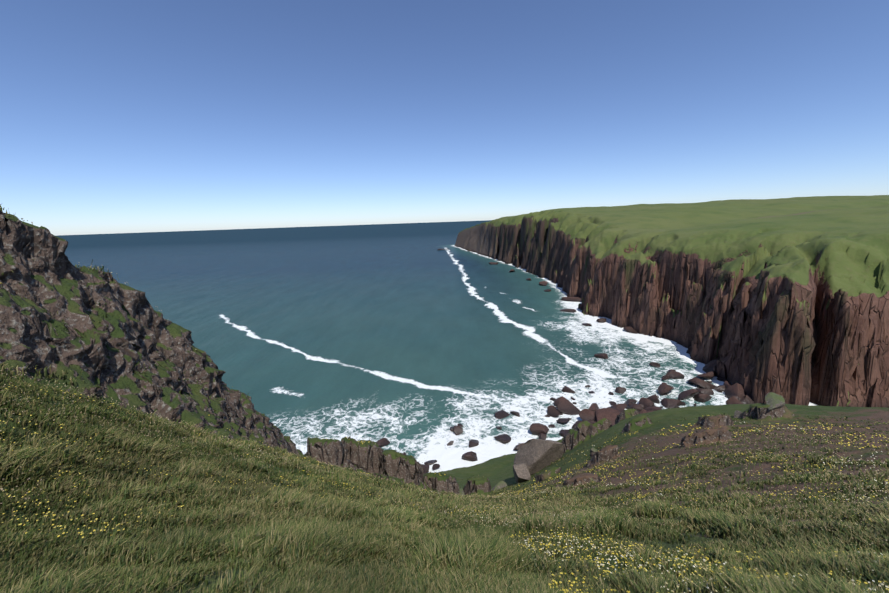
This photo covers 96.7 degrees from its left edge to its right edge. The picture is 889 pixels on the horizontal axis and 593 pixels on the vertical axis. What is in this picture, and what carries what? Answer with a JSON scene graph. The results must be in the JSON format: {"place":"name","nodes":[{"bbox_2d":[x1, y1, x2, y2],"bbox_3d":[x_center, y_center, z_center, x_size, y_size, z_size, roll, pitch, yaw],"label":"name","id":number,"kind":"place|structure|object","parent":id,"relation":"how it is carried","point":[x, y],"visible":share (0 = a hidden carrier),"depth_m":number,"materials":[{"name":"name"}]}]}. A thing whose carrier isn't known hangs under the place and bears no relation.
{"place":"outdoors","nodes":[
{"label":"outdoors","id":0,"kind":"place"},
{"bbox_2d":[57,220,491,246],"bbox_3d":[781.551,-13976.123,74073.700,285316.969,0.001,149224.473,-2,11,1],"label":"sea","id":1,"kind":"structure","parent":0,"point":[123,238],"depth_m":4444.27,"materials":[{"name":"blue liquid"}]},
{"bbox_2d":[65,230,816,472],"bbox_3d":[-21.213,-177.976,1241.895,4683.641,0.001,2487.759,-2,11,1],"label":"sea","id":2,"kind":"structure","parent":0,"point":[419,344],"depth_m":190.73,"materials":[{"name":"teal liquid"}]},
{"bbox_2d":[0,195,888,592],"bbox_3d":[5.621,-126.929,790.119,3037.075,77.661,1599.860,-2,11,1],"label":"terrain","id":3,"kind":"structure","parent":0,"point":[786,299],"depth_m":107.77,"materials":[{"name":"green plant"}]},
{"bbox_2d":[0,204,888,592],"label":"grass tufts","id":4,"kind":"object","parent":3,"relation":"on","point":[308,534],"visible":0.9,"depth_m":6.45,"materials":[{"name":"green plant"}]},
{"bbox_2d":[0,208,888,556],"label":"wildflowers","id":5,"kind":"object","parent":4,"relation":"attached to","point":[622,500],"visible":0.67,"depth_m":12.37,"materials":[{"name":"plant"}]},
{"bbox_2d":[0,285,888,592],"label":"yellow flowers","id":6,"kind":"object","parent":3,"relation":"on","point":[518,515],"visible":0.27,"depth_m":6.62,"materials":[{"name":"yellow plant"}]},
{"bbox_2d":[93,271,888,592],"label":"white flowers","id":7,"kind":"object","parent":3,"relation":"on","point":[641,557],"visible":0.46,"depth_m":5.81,"materials":[{"name":"white plant"}]},
{"bbox_2d":[513,439,563,482],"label":"boulder","id":8,"kind":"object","parent":3,"relation":"on","point":[533,456],"depth_m":64.75,"materials":[{"name":"grey stone"}]},
{"bbox_2d":[376,249,754,473],"bbox_3d":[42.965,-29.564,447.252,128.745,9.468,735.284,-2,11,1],"label":"shore rocks","id":9,"kind":"object","parent":3,"relation":"on","point":[735,393],"visible":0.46,"depth_m":115.00,"materials":[{"name":"brown stone"}]},
{"bbox_2d":[459,392,784,494],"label":"bushes","id":10,"kind":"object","parent":3,"relation":"on","point":[774,400],"visible":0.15,"depth_m":47.50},
{"bbox_2d":[0,0,888,235],"label":"sky","id":11,"kind":"structure","parent":0,"point":[117,116],"materials":[{"name":"blue"}]}
]}

